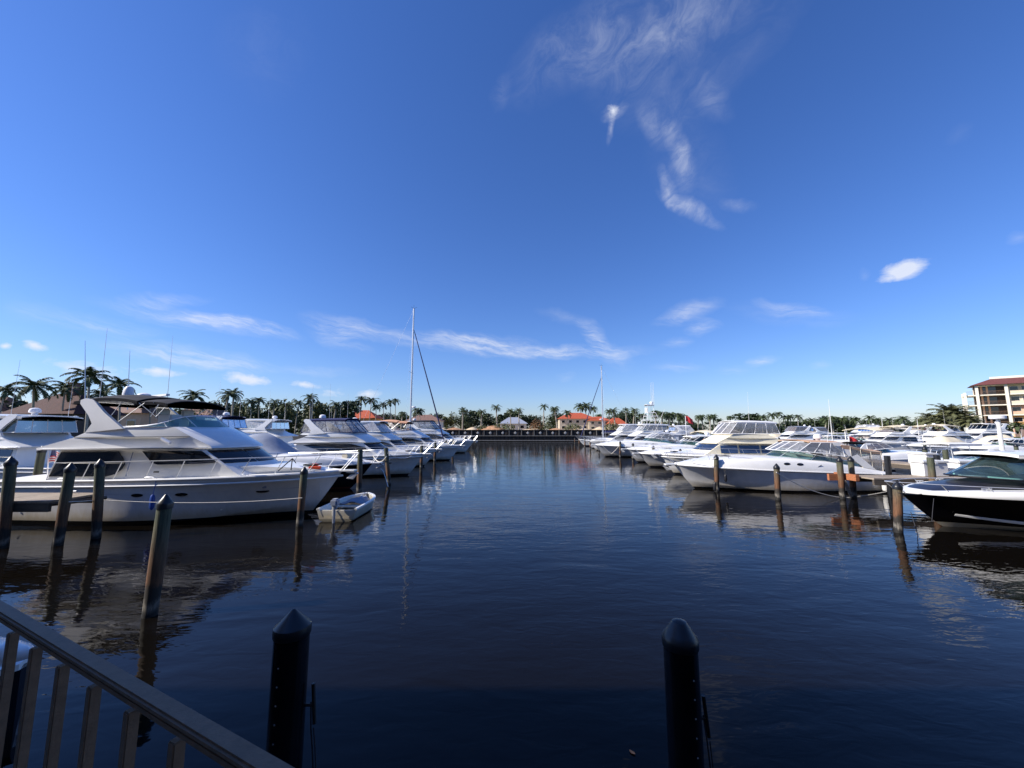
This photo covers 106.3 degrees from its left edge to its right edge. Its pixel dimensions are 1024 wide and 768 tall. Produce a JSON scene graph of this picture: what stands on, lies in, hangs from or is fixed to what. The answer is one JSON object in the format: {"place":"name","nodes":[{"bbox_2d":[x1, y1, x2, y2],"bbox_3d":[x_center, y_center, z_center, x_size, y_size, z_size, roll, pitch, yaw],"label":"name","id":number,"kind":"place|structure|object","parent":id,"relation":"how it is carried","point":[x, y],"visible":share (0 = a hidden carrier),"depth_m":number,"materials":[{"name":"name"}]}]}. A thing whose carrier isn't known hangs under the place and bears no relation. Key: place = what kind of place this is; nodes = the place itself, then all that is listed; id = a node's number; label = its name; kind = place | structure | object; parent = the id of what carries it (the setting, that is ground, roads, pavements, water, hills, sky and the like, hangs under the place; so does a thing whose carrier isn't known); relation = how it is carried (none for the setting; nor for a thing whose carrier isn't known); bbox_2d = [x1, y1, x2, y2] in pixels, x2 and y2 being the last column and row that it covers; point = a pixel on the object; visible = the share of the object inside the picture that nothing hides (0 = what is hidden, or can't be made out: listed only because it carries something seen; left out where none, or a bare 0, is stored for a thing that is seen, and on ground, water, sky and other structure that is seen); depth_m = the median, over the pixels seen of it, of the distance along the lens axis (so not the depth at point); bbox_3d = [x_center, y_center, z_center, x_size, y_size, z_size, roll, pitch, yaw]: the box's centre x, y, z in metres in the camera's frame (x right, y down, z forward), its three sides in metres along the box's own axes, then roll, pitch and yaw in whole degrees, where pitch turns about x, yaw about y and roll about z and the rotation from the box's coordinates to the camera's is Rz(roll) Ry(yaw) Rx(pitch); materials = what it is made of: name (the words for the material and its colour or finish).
{"place":"outdoors","nodes":[
{"label":"outdoors","id":0,"kind":"place"},
{"bbox_2d":[0,430,1023,767],"bbox_3d":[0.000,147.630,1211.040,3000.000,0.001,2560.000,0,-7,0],"label":"water","id":1,"kind":"structure","parent":0,"point":[500,604],"depth_m":6.52,"materials":[{"name":"blue liquid"}]},
{"bbox_2d":[0,456,18,548],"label":"mooring piling","id":2,"kind":"object","parent":1,"relation":"in","point":[10,464],"visible":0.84,"depth_m":10.58,"materials":[{"name":"wood"}]},
{"bbox_2d":[0,490,106,511],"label":"wooden dock","id":3,"kind":"object","parent":2,"relation":"attached to","point":[34,502],"visible":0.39,"depth_m":10.98,"materials":[{"name":"brown wood"}]},
{"bbox_2d":[0,637,33,766],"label":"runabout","id":4,"kind":"object","parent":1,"relation":"in","point":[24,647],"visible":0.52,"depth_m":3.63,"materials":[{"name":"white plastic"}]},
{"bbox_2d":[32,446,46,475],"bbox_3d":[-19.279,4.591,15.465,0.425,4.156,0.289,0,-7,0],"label":"mooring piling","id":5,"kind":"object","parent":1,"relation":"in","point":[39,462],"visible":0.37,"depth_m":15.56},
{"bbox_2d":[0,363,82,478],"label":"motor yacht","id":6,"kind":"object","parent":1,"relation":"on","point":[23,437],"visible":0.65,"depth_m":19.41,"materials":[{"name":"white plastic"}]},
{"bbox_2d":[51,463,76,546],"bbox_3d":[-12.664,4.172,10.754,0.389,3.870,0.271,0,-7,0],"label":"mooring piling","id":7,"kind":"object","parent":1,"relation":"in","point":[65,498],"visible":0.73,"depth_m":10.78,"materials":[{"name":"wood"}]},
{"bbox_2d":[69,498,298,502],"bbox_3d":[-9.711,3.590,12.046,5.706,0.356,1.275,2,-7,-18],"label":"rope","id":8,"kind":"object","parent":7,"relation":"attached to","point":[186,502],"visible":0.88,"depth_m":12.14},
{"bbox_2d":[90,459,105,538],"bbox_3d":[-12.389,4.229,11.453,0.499,3.930,0.262,0,-7,0],"label":"mooring piling","id":9,"kind":"object","parent":1,"relation":"in","point":[98,498],"visible":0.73,"depth_m":11.48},
{"bbox_2d":[141,494,173,618],"bbox_3d":[-6.266,3.793,6.684,0.344,3.657,0.250,0,-7,0],"label":"mooring piling","id":10,"kind":"object","parent":1,"relation":"in","point":[164,506],"visible":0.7,"depth_m":6.71,"materials":[{"name":"wood"}]},
{"bbox_2d":[0,334,358,525],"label":"motor yacht","id":11,"kind":"object","parent":1,"relation":"on","point":[186,455],"visible":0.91,"depth_m":13.39,"materials":[{"name":"white plastic"}]},
{"bbox_2d":[196,382,251,434],"bbox_3d":[-27.354,3.721,33.489,12.933,7.841,4.098,0,-7,-1],"label":"motor yacht","id":12,"kind":"object","parent":1,"relation":"on","point":[237,422],"visible":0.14,"depth_m":33.43,"materials":[{"name":"white plastic"}]},
{"bbox_2d":[240,393,297,448],"bbox_3d":[-27.262,4.604,40.343,12.717,7.711,4.098,0,-7,1],"label":"motor yacht","id":13,"kind":"object","parent":1,"relation":"on","point":[279,427],"visible":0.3,"depth_m":39.29,"materials":[{"name":"white plastic"}]},
{"bbox_2d":[266,608,315,767],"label":"sleeved piling","id":14,"kind":"object","parent":1,"relation":"in","point":[291,631],"visible":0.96,"depth_m":2.82,"materials":[{"name":"plastic"}]},
{"bbox_2d":[296,467,307,526],"bbox_3d":[-7.101,4.580,12.873,0.310,3.559,0.253,0,-7,0],"label":"mooring piling","id":15,"kind":"object","parent":1,"relation":"in","point":[302,496],"visible":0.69,"depth_m":12.89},
{"bbox_2d":[248,433,387,488],"bbox_3d":[-13.302,4.450,21.222,13.041,3.489,3.596,0,-7,0],"label":"cabin cruiser","id":16,"kind":"object","parent":1,"relation":"on","point":[271,443],"visible":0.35,"depth_m":20.74,"materials":[{"name":"white plastic"}]},
{"bbox_2d":[316,492,375,522],"bbox_3d":[-6.202,4.753,14.893,1.420,1.132,3.410,0,-7,-1],"label":"dinghy","id":17,"kind":"object","parent":1,"relation":"on","point":[350,508],"visible":0.98,"depth_m":13.97,"materials":[{"name":"white plastic"}]},
{"bbox_2d":[356,449,362,492],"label":"mooring piling","id":18,"kind":"object","parent":1,"relation":"in","point":[359,471],"visible":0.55,"depth_m":19.68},
{"bbox_2d":[288,385,431,476],"bbox_3d":[-11.552,3.390,27.703,11.745,7.128,3.798,0,-7,1],"label":"motor yacht","id":19,"kind":"object","parent":1,"relation":"on","point":[316,439],"visible":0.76,"depth_m":26.34,"materials":[{"name":"white plastic"}]},
{"bbox_2d":[384,448,390,484],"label":"mooring piling","id":20,"kind":"object","parent":1,"relation":"in","point":[388,476],"visible":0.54,"depth_m":22.67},
{"bbox_2d":[338,414,442,465],"bbox_3d":[-11.953,4.189,34.405,11.745,7.128,3.798,0,-7,2],"label":"motor yacht","id":21,"kind":"object","parent":1,"relation":"on","point":[385,436],"visible":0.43,"depth_m":33.28,"materials":[{"name":"white plastic"}]},
{"bbox_2d":[363,307,451,442],"bbox_3d":[-13.724,-0.442,48.443,12.558,19.650,3.778,0,-7,1],"label":"sailboat","id":22,"kind":"object","parent":1,"relation":"on","point":[411,406],"visible":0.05,"depth_m":48.31,"materials":[{"name":"white plastic"}]},
{"bbox_2d":[381,420,465,460],"bbox_3d":[-10.913,4.875,40.975,12.069,7.322,3.698,0,-7,0],"label":"motor yacht","id":23,"kind":"object","parent":1,"relation":"on","point":[448,452],"visible":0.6,"depth_m":39.88,"materials":[{"name":"white plastic"}]},
{"bbox_2d":[405,418,477,452],"bbox_3d":[-11.355,6.136,54.286,13.149,7.970,3.998,0,-7,2],"label":"motor yacht","id":24,"kind":"object","parent":1,"relation":"on","point":[434,432],"visible":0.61,"depth_m":52.95,"materials":[{"name":"white plastic"}]},
{"bbox_2d":[302,430,670,440],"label":"seawall","id":25,"kind":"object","parent":1,"relation":"in","point":[526,435],"visible":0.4,"depth_m":106.16,"materials":[{"name":"concrete"}]},
{"bbox_2d":[579,366,614,445],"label":"sailboat","id":26,"kind":"object","parent":1,"relation":"on","point":[582,441],"visible":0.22,"depth_m":75.22,"materials":[{"name":"white plastic"}]},
{"bbox_2d":[585,418,644,450],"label":"motor yacht","id":27,"kind":"object","parent":1,"relation":"on","point":[620,433],"visible":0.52,"depth_m":58.73,"materials":[{"name":"white plastic"}]},
{"bbox_2d":[603,389,678,443],"bbox_3d":[18.106,4.862,53.191,11.853,10.240,3.998,0,-7,-1],"label":"sportfishing boat","id":28,"kind":"object","parent":1,"relation":"on","point":[639,434],"visible":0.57,"depth_m":51.77,"materials":[{"name":"white plastic"}]},
{"bbox_2d":[590,422,693,456],"bbox_3d":[15.806,6.642,46.311,12.852,5.077,3.697,0,-7,-1],"label":"cabin cruiser","id":29,"kind":"object","parent":1,"relation":"on","point":[611,447],"visible":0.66,"depth_m":45.28,"materials":[{"name":"white plastic"}]},
{"bbox_2d":[621,425,710,461],"bbox_3d":[16.777,5.864,38.419,11.994,4.752,3.590,0,-7,-2],"label":"cabin cruiser","id":30,"kind":"object","parent":1,"relation":"on","point":[688,440],"visible":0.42,"depth_m":37.59,"materials":[{"name":"white plastic"}]},
{"bbox_2d":[632,427,728,466],"bbox_3d":[15.840,5.456,33.283,10.921,4.347,3.382,0,-7,1],"label":"cabin cruiser","id":31,"kind":"object","parent":1,"relation":"on","point":[649,459],"visible":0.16,"depth_m":32.84,"materials":[{"name":"white plastic"}]},
{"bbox_2d":[668,413,697,441],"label":"motor yacht","id":32,"kind":"object","parent":1,"relation":"on","point":[677,430],"visible":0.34,"depth_m":68.52,"materials":[{"name":"white plastic"}]},
{"bbox_2d":[661,618,713,767],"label":"sleeved piling","id":33,"kind":"object","parent":1,"relation":"in","point":[685,716],"visible":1,"depth_m":2.76,"materials":[{"name":"plastic"}]},
{"bbox_2d":[713,454,718,491],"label":"mooring piling","id":34,"kind":"object","parent":1,"relation":"in","point":[716,470],"visible":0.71,"depth_m":20.08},
{"bbox_2d":[651,392,814,473],"bbox_3d":[15.837,3.744,28.090,11.313,6.517,3.998,0,-7,2],"label":"motor yacht","id":35,"kind":"object","parent":1,"relation":"on","point":[721,442],"visible":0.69,"depth_m":26.79,"materials":[{"name":"white plastic"}]},
{"bbox_2d":[773,463,780,499],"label":"mooring piling","id":36,"kind":"object","parent":1,"relation":"in","point":[777,484],"visible":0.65,"depth_m":17.68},
{"bbox_2d":[663,412,902,492],"bbox_3d":[14.321,3.853,21.381,11.886,4.712,3.516,0,-7,0],"label":"cabin cruiser","id":37,"kind":"object","parent":1,"relation":"on","point":[746,472],"visible":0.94,"depth_m":20.05,"materials":[{"name":"white plastic"}]},
{"bbox_2d":[775,425,813,439],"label":"motor yacht","id":38,"kind":"object","parent":1,"relation":"on","point":[801,435],"visible":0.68,"depth_m":74.97,"materials":[{"name":"white plastic"}]},
{"bbox_2d":[691,444,910,468],"bbox_3d":[25.150,8.154,49.382,1.700,0.300,90.000,0,-7,0],"label":"wooden dock","id":39,"kind":"object","parent":1,"relation":"on","point":[896,464],"depth_m":25.68,"materials":[{"name":"brown wood"}]},
{"bbox_2d":[906,452,935,463],"bbox_3d":[25.210,4.569,23.625,0.700,0.720,1.180,0,-7,0],"label":"dock box","id":40,"kind":"object","parent":39,"relation":"on","point":[917,455],"visible":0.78,"depth_m":23.50,"materials":[{"name":"white plastic"}]},
{"bbox_2d":[784,431,830,454],"bbox_3d":[30.147,6.208,37.696,9.640,3.899,3.000,0,-7,2],"label":"cabin cruiser","id":41,"kind":"object","parent":1,"relation":"on","point":[797,446],"visible":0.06,"depth_m":36.72,"materials":[{"name":"white plastic"}]},
{"bbox_2d":[804,422,847,438],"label":"motor yacht","id":42,"kind":"object","parent":1,"relation":"on","point":[821,431],"visible":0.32,"depth_m":83.98,"materials":[{"name":"white plastic"}]},
{"bbox_2d":[836,456,845,498],"bbox_3d":[15.458,5.189,17.962,0.302,3.552,0.271,0,-7,0],"label":"mooring piling","id":43,"kind":"object","parent":1,"relation":"in","point":[840,474],"visible":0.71,"depth_m":17.98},
{"bbox_2d":[847,456,856,497],"bbox_3d":[16.210,5.219,18.210,0.298,3.552,0.271,0,-7,0],"label":"mooring piling","id":44,"kind":"object","parent":1,"relation":"in","point":[851,470],"visible":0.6,"depth_m":18.25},
{"bbox_2d":[854,414,885,439],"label":"motor yacht","id":45,"kind":"object","parent":1,"relation":"on","point":[865,432],"visible":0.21,"depth_m":72.14,"materials":[{"name":"white plastic"}]},
{"bbox_2d":[842,427,924,440],"bbox_3d":[59.257,9.196,61.343,7.600,4.664,6.000,0,-7,0],"label":"boat shed canopy","id":46,"kind":"object","parent":1,"relation":"on","point":[876,429],"visible":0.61,"depth_m":59.40,"materials":[{"name":"beige fabric"}]},
{"bbox_2d":[830,427,946,470],"bbox_3d":[30.672,5.372,31.460,10.125,4.082,3.160,0,-7,0],"label":"cabin cruiser","id":47,"kind":"object","parent":1,"relation":"on","point":[895,455],"visible":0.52,"depth_m":30.40,"materials":[{"name":"white plastic"}]},
{"bbox_2d":[884,456,892,496],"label":"mooring piling","id":48,"kind":"object","parent":1,"relation":"in","point":[887,465],"visible":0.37,"depth_m":18.46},
{"bbox_2d":[857,420,920,450],"bbox_3d":[56.387,7.352,57.812,11.089,6.390,3.560,0,-7,1],"label":"motor yacht","id":49,"kind":"object","parent":1,"relation":"on","point":[894,439],"visible":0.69,"depth_m":56.43,"materials":[{"name":"white plastic"}]},
{"bbox_2d":[892,481,903,532],"bbox_3d":[12.128,4.679,12.049,0.520,3.183,0.262,0,-7,0],"label":"mooring piling","id":50,"kind":"object","parent":1,"relation":"in","point":[897,488],"visible":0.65,"depth_m":12.08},
{"bbox_2d":[827,472,987,496],"bbox_3d":[19.575,4.723,17.715,9.250,1.104,1.800,0,-7,0],"label":"wooden dock","id":51,"kind":"object","parent":1,"relation":"on","point":[877,479],"visible":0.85,"depth_m":17.48,"materials":[{"name":"brown wood"}]},
{"bbox_2d":[908,460,948,476],"bbox_3d":[19.350,3.896,17.804,1.230,0.720,0.700,0,-7,0],"label":"dock box","id":52,"kind":"object","parent":51,"relation":"on","point":[918,467],"visible":0.8,"depth_m":17.54,"materials":[{"name":"white plastic"}]},
{"bbox_2d":[946,460,984,476],"bbox_3d":[21.000,3.896,17.804,1.230,0.720,0.700,0,-7,0],"label":"dock box","id":53,"kind":"object","parent":51,"relation":"on","point":[953,464],"visible":0.38,"depth_m":17.63,"materials":[{"name":"white plastic"}]},
{"bbox_2d":[926,457,936,480],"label":"mooring piling","id":54,"kind":"object","parent":1,"relation":"in","point":[931,468],"visible":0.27,"depth_m":16.61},
{"bbox_2d":[901,436,966,453],"bbox_3d":[56.830,8.334,51.105,10.129,2.851,3.161,0,-7,-2],"label":"cabin cruiser","id":55,"kind":"object","parent":1,"relation":"on","point":[936,439],"visible":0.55,"depth_m":50.34,"materials":[{"name":"white plastic"}]},
{"bbox_2d":[892,443,981,474],"bbox_3d":[30.556,5.271,25.224,9.790,2.806,3.050,0,-7,-2],"label":"console boat","id":56,"kind":"object","parent":1,"relation":"on","point":[900,471],"visible":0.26,"depth_m":25.10,"materials":[{"name":"white plastic"}]},
{"bbox_2d":[918,414,976,442],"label":"motor yacht","id":57,"kind":"object","parent":1,"relation":"on","point":[954,433],"visible":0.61,"depth_m":58.94,"materials":[{"name":"white plastic"}]},
{"bbox_2d":[885,450,1023,530],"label":"sport cruiser","id":58,"kind":"object","parent":1,"relation":"on","point":[994,499],"visible":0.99,"depth_m":12.50,"materials":[{"name":"black plastic"}]},
{"bbox_2d":[965,415,1013,439],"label":"motor yacht","id":59,"kind":"object","parent":1,"relation":"on","point":[977,431],"visible":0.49,"depth_m":70.52,"materials":[{"name":"white plastic"}]},
{"bbox_2d":[956,435,1023,450],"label":"cabin cruiser","id":60,"kind":"object","parent":1,"relation":"on","point":[1008,442],"visible":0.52,"depth_m":44.27,"materials":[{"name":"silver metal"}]},
{"bbox_2d":[972,434,1012,444],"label":"cabin cruiser","id":61,"kind":"object","parent":1,"relation":"on","point":[984,440],"visible":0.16,"depth_m":53.37,"materials":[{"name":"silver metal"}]},
{"bbox_2d":[0,0,1023,430],"label":"sky","id":62,"kind":"structure","parent":0,"point":[796,206],"materials":[{"name":"blue"}]},
{"bbox_2d":[699,431,850,434],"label":"bank lawn","id":63,"kind":"structure","parent":0,"point":[783,432],"depth_m":134.40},
{"bbox_2d":[732,413,763,431],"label":"broadleaf tree","id":64,"kind":"object","parent":63,"relation":"on","point":[750,417],"visible":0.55,"depth_m":148.47,"materials":[{"name":"green plant"}]},
{"bbox_2d":[780,421,804,430],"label":"broadleaf tree","id":65,"kind":"object","parent":63,"relation":"on","point":[794,423],"visible":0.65,"depth_m":148.02,"materials":[{"name":"green plant"}]},
{"bbox_2d":[816,416,859,432],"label":"broadleaf tree","id":66,"kind":"object","parent":63,"relation":"on","point":[838,428],"visible":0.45,"depth_m":148.06,"materials":[{"name":"green plant"}]},
{"bbox_2d":[988,415,1006,449],"bbox_3d":[29.614,3.305,23.272,0.714,2.855,0.696,0,-7,0],"label":"radar mast","id":67,"kind":"object","parent":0,"point":[999,433],"visible":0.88,"depth_m":23.25,"materials":[{"name":"plastic"}]},
{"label":"far bank","id":68,"kind":"structure","parent":0,"visible":0},
{"bbox_2d":[381,412,405,429],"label":"broadleaf tree","id":69,"kind":"object","parent":68,"relation":"on","point":[387,417],"visible":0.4,"depth_m":135.66,"materials":[{"name":"green plant"}]},
{"bbox_2d":[404,415,443,429],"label":"villa","id":70,"kind":"object","parent":68,"relation":"on","point":[429,417],"visible":0.31,"depth_m":121.10,"materials":[{"name":"orange paint"}]},
{"bbox_2d":[442,411,458,428],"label":"broadleaf tree","id":71,"kind":"object","parent":68,"relation":"on","point":[449,421],"visible":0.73,"depth_m":160.90,"materials":[{"name":"green plant"}]},
{"bbox_2d":[454,415,475,429],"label":"broadleaf tree","id":72,"kind":"object","parent":68,"relation":"on","point":[466,425],"visible":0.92,"depth_m":142.84,"materials":[{"name":"green plant"}]},
{"bbox_2d":[459,410,482,427],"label":"broadleaf tree","id":73,"kind":"object","parent":68,"relation":"on","point":[471,413],"visible":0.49,"depth_m":151.06,"materials":[{"name":"green plant"}]},
{"bbox_2d":[480,413,493,425],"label":"broadleaf tree","id":74,"kind":"object","parent":68,"relation":"on","point":[487,419],"visible":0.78,"depth_m":156.05,"materials":[{"name":"green plant"}]},
{"bbox_2d":[500,417,527,429],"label":"villa","id":75,"kind":"object","parent":68,"relation":"on","point":[514,421],"visible":0.61,"depth_m":145.72,"materials":[{"name":"concrete"}]},
{"bbox_2d":[544,412,563,428],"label":"broadleaf tree","id":76,"kind":"object","parent":68,"relation":"on","point":[551,418],"visible":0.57,"depth_m":141.62,"materials":[{"name":"green plant"}]},
{"bbox_2d":[557,413,596,429],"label":"villa","id":77,"kind":"object","parent":68,"relation":"on","point":[579,419],"visible":0.69,"depth_m":134.94,"materials":[{"name":"beige paint"}]},
{"bbox_2d":[587,417,608,429],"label":"villa","id":78,"kind":"object","parent":68,"relation":"on","point":[594,423],"visible":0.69,"depth_m":133.72,"materials":[{"name":"beige paint"}]},
{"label":"right bank","id":79,"kind":"structure","parent":0,"visible":0},
{"bbox_2d":[914,411,945,430],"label":"palm tree","id":80,"kind":"object","parent":79,"relation":"on","point":[924,416],"visible":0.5,"depth_m":89.88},
{"bbox_2d":[921,415,960,430],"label":"palm tree","id":81,"kind":"object","parent":79,"relation":"on","point":[940,419],"visible":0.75,"depth_m":83.11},
{"bbox_2d":[926,403,977,428],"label":"palm tree","id":82,"kind":"object","parent":79,"relation":"on","point":[958,408],"visible":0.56,"depth_m":86.63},
{"bbox_2d":[936,409,976,431],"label":"palm tree","id":83,"kind":"object","parent":79,"relation":"on","point":[958,413],"visible":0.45,"depth_m":84.99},
{"bbox_2d":[953,415,984,428],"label":"palm tree","id":84,"kind":"object","parent":79,"relation":"on","point":[967,421],"visible":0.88,"depth_m":82.80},
{"bbox_2d":[961,375,1023,435],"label":"apartment block","id":85,"kind":"structure","parent":79,"relation":"on","point":[1001,395],"depth_m":103.06,"materials":[{"name":"white paint"}]},
{"bbox_3d":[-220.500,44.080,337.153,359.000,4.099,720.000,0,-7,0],"label":"left bank","id":86,"kind":"structure","parent":0,"visible":0},
{"bbox_2d":[0,383,25,413],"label":"palm tree","id":87,"kind":"object","parent":86,"relation":"on","point":[6,389],"visible":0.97,"depth_m":30.31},
{"bbox_2d":[7,375,64,407],"bbox_3d":[-53.255,3.034,42.610,3.850,7.872,4.405,2,-7,-19],"label":"palm tree","id":88,"kind":"object","parent":86,"relation":"on","point":[32,385],"visible":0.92,"depth_m":42.67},
{"bbox_2d":[45,382,80,415],"bbox_3d":[-55.255,3.668,47.191,3.299,7.698,3.285,3,-8,-25],"label":"palm tree","id":89,"kind":"object","parent":86,"relation":"on","point":[66,390],"visible":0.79,"depth_m":47.18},
{"bbox_2d":[1,382,125,436],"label":"villa","id":90,"kind":"object","parent":86,"relation":"on","point":[53,406],"visible":0.13,"depth_m":47.92,"materials":[{"name":"brown tile"}]},
{"bbox_2d":[60,366,115,432],"bbox_3d":[-46.754,2.518,42.104,4.211,8.777,4.230,-4,-8,32],"label":"palm tree","id":91,"kind":"object","parent":86,"relation":"on","point":[92,377],"visible":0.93,"depth_m":42.19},
{"bbox_2d":[96,376,141,422],"bbox_3d":[-47.011,3.215,45.806,3.952,8.269,3.454,3,-8,-25],"label":"palm tree","id":92,"kind":"object","parent":86,"relation":"on","point":[119,382],"visible":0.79,"depth_m":45.78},
{"bbox_2d":[111,407,179,425],"bbox_3d":[-63.046,5.696,63.774,9.549,7.591,7.044,0,-7,0],"label":"villa","id":93,"kind":"object","parent":86,"relation":"on","point":[138,417],"visible":0.15,"depth_m":60.93,"materials":[{"name":"pink paint"}]},
{"bbox_2d":[177,389,208,409],"bbox_3d":[-46.105,4.556,55.144,3.335,7.817,3.817,-2,-7,14],"label":"palm tree","id":94,"kind":"object","parent":86,"relation":"on","point":[193,395],"visible":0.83,"depth_m":55.37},
{"bbox_2d":[215,389,240,411],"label":"palm tree","id":95,"kind":"object","parent":86,"relation":"on","point":[227,395],"visible":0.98,"depth_m":70.20,"materials":[{"name":"green plant"}]},
{"bbox_2d":[230,401,262,418],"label":"broadleaf tree","id":96,"kind":"object","parent":86,"relation":"on","point":[243,412],"visible":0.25,"depth_m":108.29,"materials":[{"name":"green plant"}]},
{"bbox_2d":[246,405,279,427],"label":"broadleaf tree","id":97,"kind":"object","parent":86,"relation":"on","point":[254,413],"visible":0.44,"depth_m":96.13,"materials":[{"name":"green plant"}]},
{"bbox_2d":[263,399,300,432],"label":"broadleaf tree","id":98,"kind":"object","parent":86,"relation":"on","point":[290,413],"visible":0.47,"depth_m":99.46,"materials":[{"name":"green plant"}]},
{"bbox_2d":[295,399,322,433],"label":"broadleaf tree","id":99,"kind":"object","parent":86,"relation":"on","point":[301,418],"visible":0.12,"depth_m":104.57,"materials":[{"name":"green plant"}]},
{"bbox_2d":[300,403,330,431],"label":"broadleaf tree","id":100,"kind":"object","parent":86,"relation":"on","point":[314,408],"visible":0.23,"depth_m":88.62,"materials":[{"name":"green plant"}]},
{"bbox_2d":[308,402,341,428],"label":"broadleaf tree","id":101,"kind":"object","parent":86,"relation":"on","point":[338,415],"visible":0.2,"depth_m":90.13,"materials":[{"name":"green plant"}]},
{"bbox_2d":[332,400,362,428],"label":"broadleaf tree","id":102,"kind":"object","parent":86,"relation":"on","point":[351,409],"visible":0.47,"depth_m":95.12,"materials":[{"name":"green plant"}]},
{"bbox_2d":[355,410,382,429],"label":"villa","id":103,"kind":"object","parent":86,"relation":"on","point":[365,413],"visible":0.12,"depth_m":109.67,"materials":[{"name":"tile"}]},
{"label":"waterfront building","id":104,"kind":"object","parent":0,"visible":0},
{"bbox_2d":[0,600,293,767],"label":"balcony railing","id":105,"kind":"object","parent":104,"relation":"on","point":[214,741],"visible":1,"depth_m":0.60,"materials":[{"name":"grey metal"}]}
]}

